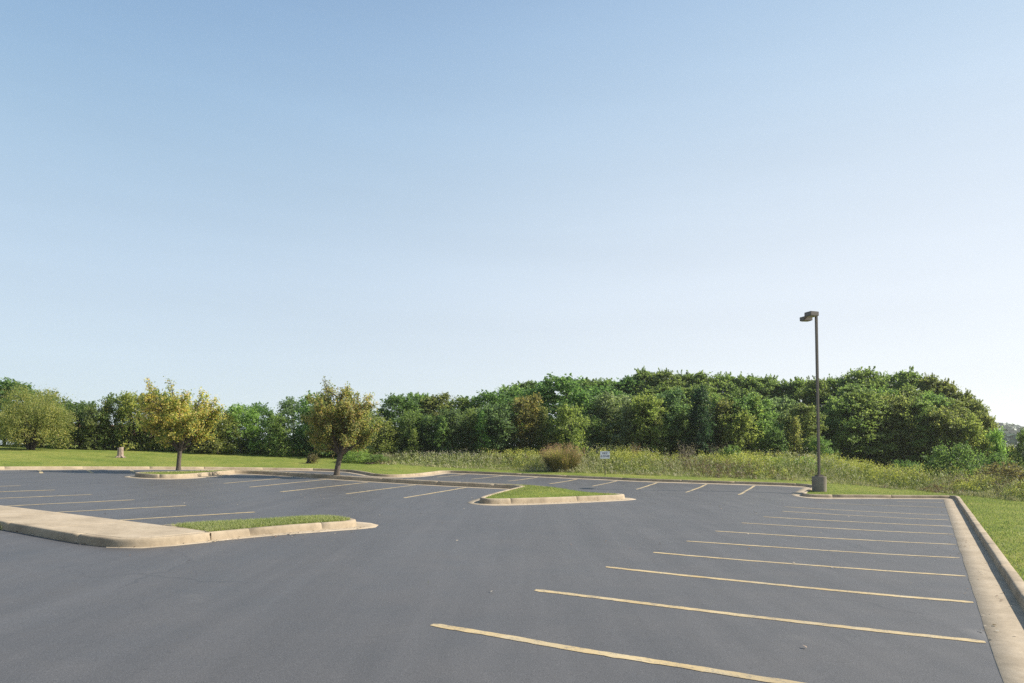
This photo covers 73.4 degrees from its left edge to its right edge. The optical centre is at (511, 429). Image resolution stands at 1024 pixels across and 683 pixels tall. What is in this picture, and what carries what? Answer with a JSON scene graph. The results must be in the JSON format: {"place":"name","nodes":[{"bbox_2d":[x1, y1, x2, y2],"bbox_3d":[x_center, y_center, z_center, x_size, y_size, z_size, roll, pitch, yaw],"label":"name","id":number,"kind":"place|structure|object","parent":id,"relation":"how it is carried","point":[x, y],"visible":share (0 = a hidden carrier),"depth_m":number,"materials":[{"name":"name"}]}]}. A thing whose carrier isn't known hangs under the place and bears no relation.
{"place":"outdoors","nodes":[
{"label":"outdoors","id":0,"kind":"place"},
{"bbox_2d":[0,470,1002,682],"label":"parking lot","id":1,"kind":"structure","parent":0,"point":[701,593],"depth_m":9.50,"materials":[{"name":"grey asphalt"}]},
{"bbox_2d":[0,505,215,547],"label":"walkway","id":2,"kind":"structure","parent":1,"relation":"on","point":[99,531],"depth_m":13.06,"materials":[{"name":"concrete"}]},
{"bbox_2d":[163,514,377,540],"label":"planting island","id":3,"kind":"structure","parent":1,"relation":"on","point":[221,530],"depth_m":14.52,"materials":[{"name":"concrete"}]},
{"bbox_2d":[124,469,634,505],"bbox_3d":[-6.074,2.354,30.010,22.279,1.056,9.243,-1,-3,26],"label":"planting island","id":4,"kind":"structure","parent":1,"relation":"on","point":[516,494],"depth_m":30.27,"materials":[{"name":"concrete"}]},
{"bbox_2d":[129,376,228,469],"bbox_3d":[-16.661,-0.301,34.148,3.590,4.632,3.844,-1,-3,28],"label":"pear tree","id":5,"kind":"object","parent":4,"relation":"on","point":[163,424],"visible":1,"depth_m":33.75,"materials":[{"name":"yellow plant"}]},
{"bbox_2d":[300,376,382,475],"bbox_3d":[-8.419,-0.251,34.150,4.036,5.067,3.238,1,-3,-25],"label":"pear tree","id":6,"kind":"object","parent":4,"relation":"on","point":[339,427],"visible":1,"depth_m":33.92,"materials":[{"name":"green plant"}]},
{"bbox_2d":[0,466,1023,682],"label":"kerb","id":7,"kind":"structure","parent":1,"relation":"on","point":[979,549],"depth_m":13.83,"materials":[{"name":"concrete"}]},
{"bbox_2d":[0,442,1023,580],"bbox_3d":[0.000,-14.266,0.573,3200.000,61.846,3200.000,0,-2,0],"label":"lawn","id":8,"kind":"structure","parent":0,"point":[199,459],"depth_m":40.97,"materials":[{"name":"green plant"}]},
{"bbox_2d":[0,376,43,443],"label":"hedge tree","id":9,"kind":"object","parent":8,"relation":"on","point":[8,383],"visible":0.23,"depth_m":49.85,"materials":[{"name":"green plant"}]},
{"bbox_2d":[0,381,84,449],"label":"bush","id":10,"kind":"object","parent":8,"relation":"on","point":[26,415],"visible":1,"depth_m":43.79,"materials":[{"name":"green plant"}]},
{"bbox_2d":[14,390,75,446],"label":"hedge tree","id":11,"kind":"object","parent":8,"relation":"on","point":[63,399],"visible":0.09,"depth_m":48.94,"materials":[{"name":"green plant"}]},
{"bbox_2d":[44,399,102,448],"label":"hedge tree","id":12,"kind":"object","parent":8,"relation":"on","point":[75,408],"visible":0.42,"depth_m":48.05,"materials":[{"name":"green plant"}]},
{"bbox_2d":[74,404,113,449],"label":"hedge tree","id":13,"kind":"object","parent":8,"relation":"on","point":[93,421],"visible":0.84,"depth_m":47.22,"materials":[{"name":"green plant"}]},
{"bbox_2d":[94,392,128,449],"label":"hedge tree","id":14,"kind":"object","parent":8,"relation":"on","point":[111,399],"visible":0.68,"depth_m":47.67,"materials":[{"name":"green plant"}]},
{"bbox_2d":[112,390,160,450],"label":"hedge tree","id":15,"kind":"object","parent":8,"relation":"on","point":[127,402],"visible":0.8,"depth_m":47.62,"materials":[{"name":"green plant"}]},
{"bbox_2d":[123,389,175,449],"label":"hedge tree","id":16,"kind":"object","parent":8,"relation":"on","point":[145,447],"visible":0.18,"depth_m":48.24,"materials":[{"name":"green plant"}]},
{"bbox_2d":[177,405,223,452],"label":"hedge tree","id":17,"kind":"object","parent":8,"relation":"on","point":[201,447],"visible":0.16,"depth_m":47.84,"materials":[{"name":"green plant"}]},
{"bbox_2d":[203,409,242,453],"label":"hedge tree","id":18,"kind":"object","parent":8,"relation":"on","point":[225,421],"visible":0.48,"depth_m":48.63,"materials":[{"name":"green plant"}]},
{"bbox_2d":[218,403,266,452],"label":"hedge tree","id":19,"kind":"object","parent":8,"relation":"on","point":[238,410],"visible":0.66,"depth_m":49.76,"materials":[{"name":"green plant"}]},
{"bbox_2d":[238,401,278,450],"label":"hedge tree","id":20,"kind":"object","parent":8,"relation":"on","point":[264,410],"visible":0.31,"depth_m":51.59,"materials":[{"name":"green plant"}]},
{"bbox_2d":[259,410,282,455],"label":"sapling","id":21,"kind":"object","parent":8,"relation":"on","point":[270,415],"visible":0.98,"depth_m":48.37,"materials":[{"name":"green plant"}]},
{"bbox_2d":[260,413,296,455],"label":"hedge tree","id":22,"kind":"object","parent":8,"relation":"on","point":[283,430],"visible":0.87,"depth_m":48.75,"materials":[{"name":"green plant"}]},
{"bbox_2d":[274,396,308,452],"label":"hedge tree","id":23,"kind":"object","parent":8,"relation":"on","point":[288,407],"visible":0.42,"depth_m":51.60,"materials":[{"name":"green plant"}]},
{"bbox_2d":[287,391,330,455],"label":"hedge tree","id":24,"kind":"object","parent":8,"relation":"on","point":[305,409],"visible":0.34,"depth_m":49.38,"materials":[{"name":"green plant"}]},
{"bbox_2d":[342,448,371,461],"bbox_3d":[-10.479,1.709,46.431,2.286,1.019,3.365,0,-2,-7],"label":"shrub","id":25,"kind":"object","parent":8,"relation":"on","point":[352,456],"visible":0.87,"depth_m":45.92,"materials":[{"name":"green plant"}]},
{"bbox_2d":[363,419,401,457],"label":"woodland tree","id":26,"kind":"object","parent":8,"relation":"on","point":[390,432],"visible":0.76,"depth_m":48.84,"materials":[{"name":"green plant"}]},
{"bbox_2d":[370,392,425,443],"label":"woodland tree","id":27,"kind":"object","parent":8,"relation":"on","point":[392,402],"visible":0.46,"depth_m":55.58,"materials":[{"name":"green plant"}]},
{"bbox_2d":[390,408,426,456],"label":"woodland tree","id":28,"kind":"object","parent":8,"relation":"on","point":[406,422],"visible":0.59,"depth_m":49.62,"materials":[{"name":"green plant"}]},
{"bbox_2d":[403,428,425,454],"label":"sapling","id":29,"kind":"object","parent":8,"relation":"on","point":[413,439],"visible":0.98,"depth_m":48.42,"materials":[{"name":"green plant"}]},
{"bbox_2d":[410,413,456,455],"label":"woodland tree","id":30,"kind":"object","parent":8,"relation":"on","point":[424,421],"visible":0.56,"depth_m":49.56,"materials":[{"name":"green plant"}]},
{"bbox_2d":[417,392,457,440],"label":"woodland tree","id":31,"kind":"object","parent":8,"relation":"on","point":[438,401],"visible":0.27,"depth_m":56.84,"materials":[{"name":"green plant"}]},
{"bbox_2d":[432,415,451,452],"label":"sapling","id":32,"kind":"object","parent":8,"relation":"on","point":[443,429],"visible":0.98,"depth_m":48.77,"materials":[{"name":"green plant"}]},
{"bbox_2d":[425,406,475,458],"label":"woodland tree","id":33,"kind":"object","parent":8,"relation":"on","point":[454,418],"visible":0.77,"depth_m":49.41,"materials":[{"name":"green plant"}]},
{"bbox_2d":[444,394,480,436],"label":"woodland tree","id":34,"kind":"object","parent":8,"relation":"on","point":[462,401],"visible":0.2,"depth_m":57.43,"materials":[{"name":"green plant"}]},
{"bbox_2d":[453,407,493,457],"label":"woodland tree","id":35,"kind":"object","parent":8,"relation":"on","point":[471,415],"visible":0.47,"depth_m":50.28,"materials":[{"name":"green plant"}]},
{"bbox_2d":[472,409,494,452],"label":"sapling","id":36,"kind":"object","parent":8,"relation":"on","point":[481,425],"visible":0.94,"depth_m":48.95,"materials":[{"name":"green plant"}]},
{"bbox_2d":[457,389,516,442],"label":"woodland tree","id":37,"kind":"object","parent":8,"relation":"on","point":[490,398],"visible":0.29,"depth_m":56.47,"materials":[{"name":"green plant"}]},
{"bbox_2d":[468,402,527,457],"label":"woodland tree","id":38,"kind":"object","parent":8,"relation":"on","point":[501,419],"visible":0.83,"depth_m":49.32,"materials":[{"name":"green plant"}]},
{"bbox_2d":[1,421,1015,468],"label":"undergrowth","id":39,"kind":"object","parent":8,"relation":"on","point":[247,442],"visible":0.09,"depth_m":49.91,"materials":[{"name":"green plant"}]},
{"bbox_2d":[492,384,530,444],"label":"woodland tree","id":40,"kind":"object","parent":8,"relation":"on","point":[513,390],"visible":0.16,"depth_m":60.05,"materials":[{"name":"green plant"}]},
{"bbox_2d":[503,392,553,452],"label":"woodland tree","id":41,"kind":"object","parent":8,"relation":"on","point":[523,408],"visible":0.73,"depth_m":50.16,"materials":[{"name":"green plant"}]},
{"bbox_2d":[533,406,556,451],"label":"sapling","id":42,"kind":"object","parent":8,"relation":"on","point":[543,416],"visible":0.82,"depth_m":49.34,"materials":[{"name":"green plant"}]},
{"bbox_2d":[526,419,574,455],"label":"woodland tree","id":43,"kind":"object","parent":8,"relation":"on","point":[552,429],"visible":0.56,"depth_m":49.38,"materials":[{"name":"green plant"}]},
{"bbox_2d":[510,372,602,453],"bbox_3d":[3.626,-1.197,55.332,6.819,6.836,8.461,1,-3,-30],"label":"woodland tree","id":44,"kind":"object","parent":8,"relation":"on","point":[566,387],"visible":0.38,"depth_m":53.95,"materials":[{"name":"green plant"}]},
{"bbox_2d":[538,442,584,470],"bbox_3d":[3.142,1.640,43.068,3.066,1.913,2.688,0,-2,0],"label":"reed clump","id":45,"kind":"object","parent":8,"relation":"on","point":[565,459],"visible":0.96,"depth_m":42.46,"materials":[{"name":"orange plant"}]},
{"bbox_2d":[550,402,594,456],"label":"woodland tree","id":46,"kind":"object","parent":8,"relation":"on","point":[578,438],"visible":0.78,"depth_m":49.00,"materials":[{"name":"green plant"}]},
{"bbox_2d":[572,413,606,460],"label":"woodland tree","id":47,"kind":"object","parent":8,"relation":"on","point":[595,426],"visible":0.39,"depth_m":50.66,"materials":[{"name":"green plant"}]},
{"bbox_2d":[579,383,628,445],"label":"woodland tree","id":48,"kind":"object","parent":8,"relation":"on","point":[596,391],"visible":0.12,"depth_m":60.02,"materials":[{"name":"green plant"}]},
{"bbox_2d":[584,390,641,454],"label":"woodland tree","id":49,"kind":"object","parent":8,"relation":"on","point":[604,404],"visible":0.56,"depth_m":52.19,"materials":[{"name":"green plant"}]},
{"bbox_2d":[611,399,640,449],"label":"sapling","id":50,"kind":"object","parent":8,"relation":"on","point":[626,413],"visible":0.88,"depth_m":49.91,"materials":[{"name":"green plant"}]},
{"bbox_2d":[608,375,645,432],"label":"woodland tree","id":51,"kind":"object","parent":8,"relation":"on","point":[626,383],"visible":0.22,"depth_m":66.64,"materials":[{"name":"green plant"}]},
{"bbox_2d":[629,367,659,444],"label":"woodland tree","id":52,"kind":"object","parent":8,"relation":"on","point":[643,374],"visible":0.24,"depth_m":67.16,"materials":[{"name":"green plant"}]},
{"bbox_2d":[618,393,676,459],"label":"woodland tree","id":53,"kind":"object","parent":8,"relation":"on","point":[644,413],"visible":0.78,"depth_m":49.71,"materials":[{"name":"green plant"}]},
{"bbox_2d":[629,383,691,452],"bbox_3d":[13.073,-0.686,60.122,7.858,6.923,5.943,-1,-3,27],"label":"woodland tree","id":54,"kind":"object","parent":8,"relation":"on","point":[655,390],"visible":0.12,"depth_m":59.54,"materials":[{"name":"green plant"}]},
{"bbox_2d":[646,367,688,392],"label":"woodland tree","id":55,"kind":"object","parent":8,"relation":"on","point":[661,377],"visible":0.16,"depth_m":66.32,"materials":[{"name":"green plant"}]},
{"bbox_2d":[646,385,697,460],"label":"woodland tree","id":56,"kind":"object","parent":8,"relation":"on","point":[672,399],"visible":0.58,"depth_m":50.98,"materials":[{"name":"green plant"}]},
{"bbox_2d":[665,408,702,466],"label":"woodland tree","id":57,"kind":"object","parent":8,"relation":"on","point":[679,423],"visible":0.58,"depth_m":49.74,"materials":[{"name":"green plant"}]},
{"bbox_2d":[686,384,718,464],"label":"tree","id":58,"kind":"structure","parent":8,"relation":"on","point":[699,411],"depth_m":48.97,"materials":[{"name":"green plant"}]},
{"bbox_2d":[679,370,729,399],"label":"woodland tree","id":59,"kind":"object","parent":8,"relation":"on","point":[701,377],"visible":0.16,"depth_m":66.42,"materials":[{"name":"green plant"}]},
{"bbox_2d":[680,383,728,451],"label":"woodland tree","id":60,"kind":"object","parent":8,"relation":"on","point":[689,391],"visible":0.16,"depth_m":59.29,"materials":[{"name":"green plant"}]},
{"bbox_2d":[708,392,725,448],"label":"tree","id":61,"kind":"object","parent":8,"relation":"on","point":[714,405],"visible":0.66,"depth_m":51.42,"materials":[{"name":"green plant"}]},
{"bbox_2d":[701,397,751,453],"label":"woodland tree","id":62,"kind":"object","parent":8,"relation":"on","point":[723,406],"visible":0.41,"depth_m":51.20,"materials":[{"name":"green plant"}]},
{"bbox_2d":[707,371,747,401],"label":"woodland tree","id":63,"kind":"object","parent":8,"relation":"on","point":[729,379],"visible":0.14,"depth_m":66.46,"materials":[{"name":"green plant"}]},
{"bbox_2d":[713,408,765,464],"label":"woodland tree","id":64,"kind":"object","parent":8,"relation":"on","point":[745,417],"visible":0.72,"depth_m":49.66,"materials":[{"name":"green plant"}]},
{"bbox_2d":[725,387,765,426],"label":"woodland tree","id":65,"kind":"object","parent":8,"relation":"on","point":[739,394],"visible":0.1,"depth_m":58.74,"materials":[{"name":"green plant"}]},
{"bbox_2d":[723,372,769,410],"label":"woodland tree","id":66,"kind":"object","parent":8,"relation":"on","point":[753,382],"visible":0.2,"depth_m":66.44,"materials":[{"name":"green plant"}]},
{"bbox_2d":[717,392,785,457],"bbox_3d":[17.950,0.060,51.856,5.373,5.850,4.330,1,-2,-16],"label":"woodland tree","id":67,"kind":"object","parent":8,"relation":"on","point":[746,404],"visible":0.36,"depth_m":51.35,"materials":[{"name":"green plant"}]},
{"bbox_2d":[748,394,770,455],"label":"sapling","id":68,"kind":"object","parent":8,"relation":"on","point":[754,400],"visible":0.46,"depth_m":50.88,"materials":[{"name":"green plant"}]},
{"bbox_2d":[756,374,783,399],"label":"woodland tree","id":69,"kind":"object","parent":8,"relation":"on","point":[770,381],"visible":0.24,"depth_m":66.06,"materials":[{"name":"green plant"}]},
{"bbox_2d":[755,426,791,465],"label":"woodland tree","id":70,"kind":"object","parent":8,"relation":"on","point":[774,434],"visible":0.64,"depth_m":49.65,"materials":[{"name":"green plant"}]},
{"bbox_2d":[763,394,804,450],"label":"woodland tree","id":71,"kind":"object","parent":8,"relation":"on","point":[784,403],"visible":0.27,"depth_m":54.56,"materials":[{"name":"green plant"}]},
{"bbox_2d":[781,376,813,429],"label":"woodland tree","id":72,"kind":"object","parent":8,"relation":"on","point":[796,385],"visible":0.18,"depth_m":64.14,"materials":[{"name":"green plant"}]},
{"bbox_2d":[786,415,809,458],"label":"sapling","id":73,"kind":"object","parent":8,"relation":"on","point":[795,428],"visible":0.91,"depth_m":49.91,"materials":[{"name":"green plant"}]},
{"bbox_2d":[777,402,828,456],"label":"woodland tree","id":74,"kind":"object","parent":8,"relation":"on","point":[806,420],"visible":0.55,"depth_m":51.36,"materials":[{"name":"green plant"}]},
{"bbox_2d":[800,311,826,491],"bbox_3d":[15.020,-1.365,34.181,0.807,8.988,1.074,1,-2,-19],"label":"lamp post","id":75,"kind":"object","parent":8,"relation":"on","point":[819,482],"visible":0.96,"depth_m":33.94,"materials":[{"name":"grey metal"}]},
{"bbox_2d":[792,375,838,443],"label":"woodland tree","id":76,"kind":"object","parent":8,"relation":"on","point":[810,386],"visible":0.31,"depth_m":61.41,"materials":[{"name":"green plant"}]},
{"bbox_2d":[797,436,839,458],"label":"woodland tree","id":77,"kind":"object","parent":8,"relation":"on","point":[825,443],"visible":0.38,"depth_m":49.64,"materials":[{"name":"green plant"}]},
{"bbox_2d":[807,373,852,409],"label":"woodland tree","id":78,"kind":"object","parent":8,"relation":"on","point":[831,381],"visible":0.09,"depth_m":61.80,"materials":[{"name":"green plant"}]},
{"bbox_2d":[816,395,872,462],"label":"woodland tree","id":79,"kind":"object","parent":8,"relation":"on","point":[838,434],"visible":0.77,"depth_m":53.11,"materials":[{"name":"green plant"}]},
{"bbox_2d":[824,381,873,455],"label":"woodland tree","id":80,"kind":"object","parent":8,"relation":"on","point":[847,388],"visible":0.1,"depth_m":57.73,"materials":[{"name":"green plant"}]},
{"bbox_2d":[832,366,896,398],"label":"woodland tree","id":81,"kind":"object","parent":8,"relation":"on","point":[859,376],"visible":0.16,"depth_m":60.54,"materials":[{"name":"green plant"}]},
{"bbox_2d":[833,388,911,465],"bbox_3d":[28.084,0.100,54.679,6.144,6.975,5.976,0,-2,-10],"label":"woodland tree","id":82,"kind":"object","parent":8,"relation":"on","point":[877,408],"visible":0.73,"depth_m":53.35,"materials":[{"name":"green plant"}]},
{"bbox_2d":[867,393,927,470],"bbox_3d":[30.443,0.411,55.115,5.367,7.038,5.920,1,-2,-22],"label":"woodland tree","id":83,"kind":"object","parent":8,"relation":"on","point":[896,403],"visible":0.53,"depth_m":53.68,"materials":[{"name":"green plant"}]},
{"bbox_2d":[791,422,1023,461],"bbox_3d":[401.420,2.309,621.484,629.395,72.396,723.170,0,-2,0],"label":"forest","id":84,"kind":"object","parent":8,"relation":"on","point":[1010,432],"visible":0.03,"depth_m":347.79,"materials":[{"name":"green plant"}]},
{"bbox_2d":[893,384,928,400],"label":"woodland tree","id":85,"kind":"object","parent":8,"relation":"on","point":[908,391],"visible":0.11,"depth_m":57.38,"materials":[{"name":"green plant"}]},
{"bbox_2d":[888,365,937,396],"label":"woodland tree","id":86,"kind":"object","parent":8,"relation":"on","point":[909,378],"visible":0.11,"depth_m":60.47,"materials":[{"name":"green plant"}]},
{"bbox_2d":[891,398,947,465],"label":"woodland tree","id":87,"kind":"object","parent":8,"relation":"on","point":[919,406],"visible":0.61,"depth_m":53.02,"materials":[{"name":"green plant"}]},
{"bbox_2d":[909,388,956,454],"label":"woodland tree","id":88,"kind":"object","parent":8,"relation":"on","point":[932,396],"visible":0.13,"depth_m":56.05,"materials":[{"name":"green plant"}]},
{"bbox_2d":[915,372,950,400],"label":"woodland tree","id":89,"kind":"object","parent":8,"relation":"on","point":[928,382],"visible":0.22,"depth_m":59.53,"materials":[{"name":"green plant"}]},
{"bbox_2d":[907,404,968,468],"bbox_3d":[33.133,1.042,53.035,4.794,6.029,3.948,1,-2,-20],"label":"woodland tree","id":90,"kind":"object","parent":8,"relation":"on","point":[951,425],"visible":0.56,"depth_m":52.37,"materials":[{"name":"green plant"}]},
{"bbox_2d":[930,378,960,399],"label":"woodland tree","id":91,"kind":"object","parent":8,"relation":"on","point":[953,390],"visible":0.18,"depth_m":58.72,"materials":[{"name":"green plant"}]},
{"bbox_2d":[913,439,989,481],"bbox_3d":[26.689,2.102,41.951,4.510,3.072,3.834,1,-2,-23],"label":"shrub","id":92,"kind":"object","parent":8,"relation":"on","point":[952,457],"visible":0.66,"depth_m":41.43,"materials":[{"name":"green plant"}]},
{"bbox_2d":[937,397,981,459],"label":"woodland tree","id":93,"kind":"object","parent":8,"relation":"on","point":[962,411],"visible":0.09,"depth_m":55.37,"materials":[{"name":"green plant"}]},
{"bbox_2d":[933,412,995,470],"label":"woodland tree","id":94,"kind":"object","parent":8,"relation":"on","point":[972,430],"visible":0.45,"depth_m":51.65,"materials":[{"name":"green plant"}]},
{"bbox_2d":[948,388,987,415],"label":"woodland tree","id":95,"kind":"object","parent":8,"relation":"on","point":[967,397],"visible":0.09,"depth_m":57.82,"materials":[{"name":"green plant"}]},
{"bbox_2d":[966,397,995,421],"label":"woodland tree","id":96,"kind":"object","parent":8,"relation":"on","point":[976,407],"visible":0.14,"depth_m":56.54,"materials":[{"name":"green plant"}]},
{"bbox_2d":[967,411,1004,463],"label":"woodland tree","id":97,"kind":"object","parent":8,"relation":"on","point":[988,421],"visible":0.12,"depth_m":53.72,"materials":[{"name":"green plant"}]},
{"bbox_2d":[970,448,1014,470],"bbox_3d":[30.457,2.621,43.986,3.395,2.872,3.030,0,-2,-12],"label":"shrub","id":98,"kind":"object","parent":8,"relation":"on","point":[994,458],"visible":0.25,"depth_m":43.60,"materials":[{"name":"green plant"}]},
{"bbox_2d":[979,426,1011,464],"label":"woodland tree","id":99,"kind":"object","parent":8,"relation":"on","point":[998,444],"visible":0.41,"depth_m":51.66,"materials":[{"name":"green plant"}]},
{"bbox_2d":[973,461,1023,495],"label":"shrub","id":100,"kind":"object","parent":8,"relation":"on","point":[992,467],"visible":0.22,"depth_m":37.74,"materials":[{"name":"green plant"}]},
{"bbox_2d":[985,463,1023,495],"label":"shrub","id":101,"kind":"object","parent":8,"relation":"on","point":[1010,473],"visible":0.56,"depth_m":33.69,"materials":[{"name":"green plant"}]},
{"bbox_2d":[1010,427,1023,472],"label":"woodland tree","id":102,"kind":"object","parent":8,"relation":"on","point":[1018,446],"visible":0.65,"depth_m":47.10,"materials":[{"name":"green plant"}]},
{"bbox_2d":[0,0,1023,444],"label":"sky","id":103,"kind":"structure","parent":0,"point":[245,202],"materials":[{"name":"blue"}]},
{"bbox_2d":[364,442,1023,500],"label":"wildflower meadow","id":104,"kind":"structure","parent":0,"point":[839,469],"depth_m":41.80,"materials":[{"name":"plant"}]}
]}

